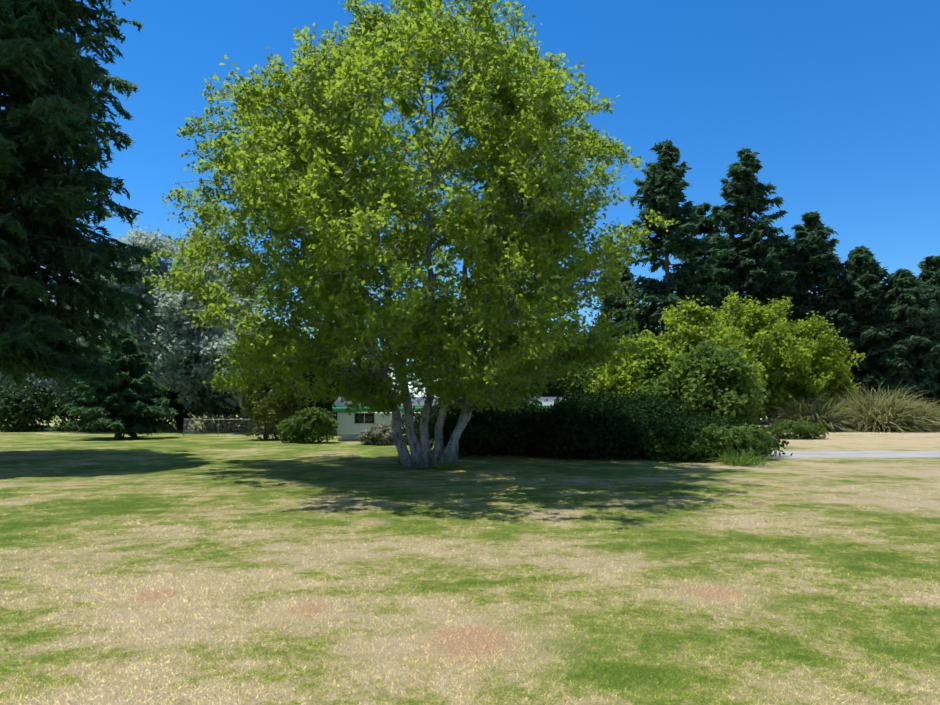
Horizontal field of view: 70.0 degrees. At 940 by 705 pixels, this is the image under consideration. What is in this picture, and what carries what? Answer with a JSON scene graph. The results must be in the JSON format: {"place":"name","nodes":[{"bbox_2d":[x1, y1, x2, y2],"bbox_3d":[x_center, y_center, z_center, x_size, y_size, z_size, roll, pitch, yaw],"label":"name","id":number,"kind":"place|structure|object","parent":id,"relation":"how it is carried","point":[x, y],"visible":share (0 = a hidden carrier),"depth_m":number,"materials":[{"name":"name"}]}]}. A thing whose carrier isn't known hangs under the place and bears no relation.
{"place":"outdoors","nodes":[
{"label":"outdoors","id":0,"kind":"place"},
{"bbox_2d":[337,412,420,433],"bbox_3d":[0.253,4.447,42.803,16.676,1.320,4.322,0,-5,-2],"label":"house walls","id":1,"kind":"structure","parent":0,"point":[346,424],"depth_m":40.43,"materials":[{"name":"beige paint"}]},
{"bbox_2d":[354,413,374,423],"bbox_3d":[-6.366,3.962,40.464,1.250,0.680,0.050,0,-5,-2],"label":"window frame","id":2,"kind":"object","parent":1,"relation":"in","point":[364,420],"visible":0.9,"depth_m":40.43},
{"bbox_2d":[355,413,373,422],"bbox_3d":[-6.367,3.963,40.478,1.190,0.620,0.012,0,-5,-2],"label":"window pane","id":3,"kind":"structure","parent":2,"relation":"in","point":[359,418],"depth_m":40.47,"materials":[{"name":"black glass"}]},
{"bbox_2d":[332,397,565,406],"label":"house roof","id":4,"kind":"structure","parent":1,"relation":"on","point":[548,403],"depth_m":41.37,"materials":[{"name":"grey"}]},
{"bbox_2d":[332,407,549,411],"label":"roof fascia","id":5,"kind":"structure","parent":4,"relation":"attached to","point":[339,409],"depth_m":40.23,"materials":[{"name":"paint"}]},
{"bbox_2d":[0,411,939,704],"bbox_3d":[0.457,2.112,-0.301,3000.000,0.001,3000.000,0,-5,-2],"label":"lawn","id":6,"kind":"structure","parent":0,"point":[92,463],"depth_m":8.84,"materials":[{"name":"green plant"}]},
{"bbox_2d":[0,362,59,397],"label":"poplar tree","id":7,"kind":"object","parent":6,"relation":"on","point":[8,377],"visible":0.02,"depth_m":62.24,"materials":[{"name":"green plant"}]},
{"bbox_2d":[27,273,129,405],"bbox_3d":[-34.259,-0.274,61.232,10.714,14.929,10.333,0,-5,-2],"label":"poplar tree","id":8,"kind":"object","parent":6,"relation":"on","point":[64,386],"visible":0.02,"depth_m":58.65,"materials":[{"name":"green plant"}]},
{"bbox_2d":[0,0,160,392],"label":"fir tree","id":9,"kind":"object","parent":6,"relation":"on","point":[51,106],"visible":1,"depth_m":28.13,"materials":[{"name":"green plant"}]},
{"bbox_2d":[62,328,178,439],"bbox_3d":[-22.430,2.152,43.755,6.327,7.859,7.088,0,-5,-2],"label":"young fir tree","id":10,"kind":"object","parent":6,"relation":"on","point":[119,409],"visible":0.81,"depth_m":42.58,"materials":[{"name":"green plant"}]},
{"bbox_2d":[55,218,195,404],"bbox_3d":[-28.228,-2.267,57.420,11.454,18.396,10.923,0,-5,-2],"label":"poplar tree","id":11,"kind":"object","parent":6,"relation":"on","point":[140,239],"visible":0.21,"depth_m":55.92,"materials":[{"name":"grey plant"}]},
{"bbox_2d":[0,374,336,432],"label":"hedge","id":12,"kind":"object","parent":6,"relation":"on","point":[23,407],"visible":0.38,"depth_m":54.44,"materials":[{"name":"green plant"}]},
{"bbox_2d":[133,221,235,429],"bbox_3d":[-25.734,-2.319,58.664,11.759,18.788,11.888,0,-5,-2],"label":"poplar tree","id":13,"kind":"object","parent":6,"relation":"on","point":[159,333],"visible":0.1,"depth_m":56.84,"materials":[{"name":"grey plant"}]},
{"bbox_2d":[143,260,264,430],"bbox_3d":[-21.198,-0.690,56.661,10.446,15.256,10.577,0,-5,-2],"label":"poplar tree","id":14,"kind":"object","parent":6,"relation":"on","point":[184,383],"visible":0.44,"depth_m":53.85,"materials":[{"name":"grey plant"}]},
{"bbox_2d":[189,309,270,431],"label":"poplar tree","id":15,"kind":"object","parent":6,"relation":"on","point":[224,343],"visible":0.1,"depth_m":52.87,"materials":[{"name":"green plant"}]},
{"bbox_2d":[183,417,281,435],"bbox_3d":[-17.642,5.527,50.231,5.808,1.335,7.070,0,-5,-2],"label":"chain link fence","id":16,"kind":"object","parent":6,"relation":"on","point":[206,421],"visible":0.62,"depth_m":47.21,"materials":[{"name":"grey metal"}]},
{"bbox_2d":[210,321,315,431],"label":"tree","id":17,"kind":"object","parent":6,"relation":"on","point":[221,364],"depth_m":52.85,"materials":[{"name":"green plant"}]},
{"bbox_2d":[234,360,311,439],"bbox_3d":[-12.381,2.868,42.135,4.921,5.416,3.986,0,-5,-2],"label":"laurel shrub","id":18,"kind":"object","parent":6,"relation":"on","point":[284,408],"visible":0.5,"depth_m":41.27,"materials":[{"name":"green plant"}]},
{"bbox_2d":[276,407,339,442],"bbox_3d":[-9.289,4.186,38.406,3.664,2.181,2.831,0,-5,-2],"label":"round shrub","id":19,"kind":"object","parent":6,"relation":"on","point":[301,425],"visible":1,"depth_m":37.92,"materials":[{"name":"green plant"}]},
{"bbox_2d":[280,344,355,432],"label":"tree","id":20,"kind":"object","parent":6,"relation":"on","point":[327,406],"visible":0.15,"depth_m":48.68,"materials":[{"name":"green plant"}]},
{"bbox_2d":[338,434,433,440],"bbox_3d":[0.262,5.305,42.747,16.590,0.400,4.240,0,-5,-2],"label":"house foundation","id":21,"kind":"object","parent":6,"relation":"on","point":[347,437],"visible":0.21,"depth_m":40.39,"materials":[{"name":"grey concrete"}]},
{"bbox_2d":[357,422,419,444],"bbox_3d":[-4.162,4.413,36.673,3.827,1.448,2.188,1,-5,-17],"label":"flowering shrub","id":22,"kind":"object","parent":6,"relation":"on","point":[371,434],"visible":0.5,"depth_m":36.02,"materials":[{"name":"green plant"}]},
{"bbox_2d":[142,0,678,467],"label":"alder tree","id":23,"kind":"object","parent":6,"relation":"on","point":[330,196],"visible":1,"depth_m":19.51,"materials":[{"name":"green plant"}]},
{"bbox_2d":[412,461,443,470],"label":"grass tuft","id":24,"kind":"object","parent":6,"relation":"on","point":[426,465],"visible":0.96,"depth_m":22.17,"materials":[{"name":"green plant"}]},
{"bbox_2d":[431,457,460,469],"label":"grass tuft","id":25,"kind":"object","parent":6,"relation":"on","point":[447,464],"visible":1,"depth_m":22.35,"materials":[{"name":"green plant"}]},
{"bbox_2d":[438,349,542,396],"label":"tree","id":26,"kind":"object","parent":6,"relation":"on","point":[522,385],"depth_m":44.65,"materials":[{"name":"green plant"}]},
{"bbox_2d":[529,360,599,396],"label":"tree","id":27,"kind":"object","parent":6,"relation":"on","point":[554,389],"visible":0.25,"depth_m":46.39,"materials":[{"name":"green plant"}]},
{"bbox_2d":[390,384,792,459],"bbox_3d":[5.075,3.052,30.741,17.362,3.272,11.008,-1,-5,17],"label":"hedge thicket","id":28,"kind":"object","parent":6,"relation":"on","point":[587,424],"visible":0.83,"depth_m":27.65,"materials":[{"name":"green plant"}]},
{"bbox_2d":[585,261,640,367],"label":"fir tree","id":29,"kind":"object","parent":6,"relation":"on","point":[609,299],"visible":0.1,"depth_m":85.54,"materials":[{"name":"green plant"}]},
{"bbox_2d":[583,332,684,402],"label":"maple tree","id":30,"kind":"object","parent":6,"relation":"on","point":[634,371],"visible":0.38,"depth_m":44.60,"materials":[{"name":"green plant"}]},
{"bbox_2d":[610,139,720,345],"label":"fir tree","id":31,"kind":"object","parent":6,"relation":"on","point":[662,185],"visible":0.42,"depth_m":78.42,"materials":[{"name":"green plant"}]},
{"bbox_2d":[615,295,767,391],"bbox_3d":[16.431,0.972,49.841,12.925,10.727,11.759,0,-5,-2],"label":"maple tree","id":32,"kind":"object","parent":6,"relation":"on","point":[687,320],"visible":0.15,"depth_m":48.73,"materials":[{"name":"green plant"}]},
{"bbox_2d":[635,338,770,427],"bbox_3d":[13.537,2.287,37.944,7.990,6.249,7.955,0,-5,-2],"label":"bush","id":33,"kind":"object","parent":6,"relation":"on","point":[710,379],"visible":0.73,"depth_m":36.31,"materials":[{"name":"green plant"}]},
{"bbox_2d":[630,423,778,461],"bbox_3d":[9.172,3.542,26.235,5.895,1.549,3.068,0,-5,-2],"label":"bramble hedge","id":34,"kind":"object","parent":6,"relation":"on","point":[758,443],"visible":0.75,"depth_m":25.61,"materials":[{"name":"green plant"}]},
{"bbox_2d":[672,202,760,420],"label":"fir tree","id":35,"kind":"object","parent":6,"relation":"on","point":[707,227],"visible":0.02,"depth_m":91.03,"materials":[{"name":"green plant"}]},
{"bbox_2d":[704,444,787,466],"bbox_3d":[9.737,3.641,24.030,2.907,0.773,2.915,0,-5,-2],"label":"grass clump","id":36,"kind":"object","parent":6,"relation":"on","point":[744,462],"depth_m":23.89,"materials":[{"name":"green plant"}]},
{"bbox_2d":[691,147,804,421],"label":"fir tree","id":37,"kind":"object","parent":6,"relation":"on","point":[741,271],"visible":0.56,"depth_m":80.87,"materials":[{"name":"green plant"}]},
{"bbox_2d":[696,291,818,415],"bbox_3d":[23.551,0.805,60.658,12.189,12.709,13.132,0,-5,-2],"label":"maple tree","id":38,"kind":"object","parent":6,"relation":"on","point":[754,319],"visible":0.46,"depth_m":58.06,"materials":[{"name":"green plant"}]},
{"bbox_2d":[758,236,812,420],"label":"fir tree","id":39,"kind":"object","parent":6,"relation":"on","point":[778,246],"visible":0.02,"depth_m":95.22,"materials":[{"name":"green plant"}]},
{"bbox_2d":[767,419,828,438],"bbox_3d":[20.972,4.945,42.858,4.055,1.364,2.463,0,-5,-2],"label":"bush","id":40,"kind":"object","parent":6,"relation":"on","point":[804,430],"visible":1,"depth_m":42.30,"materials":[{"name":"green plant"}]},
{"bbox_2d":[739,296,865,418],"bbox_3d":[28.704,1.022,63.038,13.156,12.686,13.534,0,-5,-2],"label":"maple tree","id":41,"kind":"object","parent":6,"relation":"on","point":[802,387],"visible":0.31,"depth_m":59.70,"materials":[{"name":"green plant"}]},
{"bbox_2d":[758,390,868,432],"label":"pampas grass","id":42,"kind":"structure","parent":6,"relation":"on","point":[799,412],"depth_m":55.22,"materials":[{"name":"green plant"}]},
{"bbox_2d":[772,340,860,413],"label":"maple tree","id":43,"kind":"object","parent":6,"relation":"on","point":[846,384],"visible":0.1,"depth_m":61.58,"materials":[{"name":"green plant"}]},
{"bbox_2d":[775,211,879,416],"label":"fir tree","id":44,"kind":"object","parent":6,"relation":"on","point":[811,248],"visible":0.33,"depth_m":78.30,"materials":[{"name":"green plant"}]},
{"bbox_2d":[819,245,926,403],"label":"fir tree","id":45,"kind":"object","parent":6,"relation":"on","point":[865,306],"visible":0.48,"depth_m":75.84,"materials":[{"name":"green plant"}]},
{"bbox_2d":[824,380,939,432],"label":"pampas grass","id":46,"kind":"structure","parent":6,"relation":"on","point":[879,414],"depth_m":54.88,"materials":[{"name":"green plant"}]},
{"bbox_2d":[858,268,939,409],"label":"fir tree","id":47,"kind":"object","parent":6,"relation":"on","point":[919,359],"visible":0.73,"depth_m":73.46,"materials":[{"name":"green plant"}]},
{"bbox_2d":[887,395,939,431],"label":"pampas grass","id":48,"kind":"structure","parent":6,"relation":"on","point":[934,413],"depth_m":55.06,"materials":[{"name":"green plant"}]},
{"bbox_2d":[917,255,939,380],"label":"fir tree","id":49,"kind":"object","parent":6,"relation":"on","point":[929,266],"visible":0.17,"depth_m":79.73,"materials":[{"name":"green plant"}]},
{"bbox_2d":[1,0,939,399],"label":"sky","id":50,"kind":"structure","parent":0,"point":[838,101],"materials":[{"name":"blue"}]},
{"bbox_2d":[605,451,939,457],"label":"path","id":51,"kind":"structure","parent":0,"point":[861,454],"depth_m":29.08,"materials":[{"name":"grey concrete"}]},
{"bbox_2d":[791,433,939,434],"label":"curb","id":52,"kind":"structure","parent":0,"point":[882,433],"depth_m":50.80,"materials":[{"name":"beige concrete"}]},
{"bbox_3d":[37.882,1.722,50.099,2.200,9.300,0.320,0,-5,-2],"label":"utility pole","id":53,"kind":"object","parent":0,"visible":0},
{"bbox_2d":[736,321,931,339],"bbox_3d":[2.487,-0.822,62.218,72.802,1.636,0.013,-2,-5,19],"label":"wire line","id":54,"kind":"object","parent":53,"relation":"attached to","point":[841,330],"visible":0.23,"depth_m":52.94,"materials":[{"name":"black"}]},
{"bbox_2d":[753,339,920,380],"bbox_3d":[23.164,0.257,45.832,30.710,5.963,0.013,1,-5,-16],"label":"service drop wire","id":55,"kind":"object","parent":53,"relation":"attached to","point":[843,361],"visible":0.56,"depth_m":46.64,"materials":[{"name":"black"}]},
{"bbox_2d":[746,323,938,340],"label":"wire line","id":56,"kind":"object","parent":53,"relation":"attached to","point":[844,332],"visible":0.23,"depth_m":53.53,"materials":[{"name":"black"}]}
]}

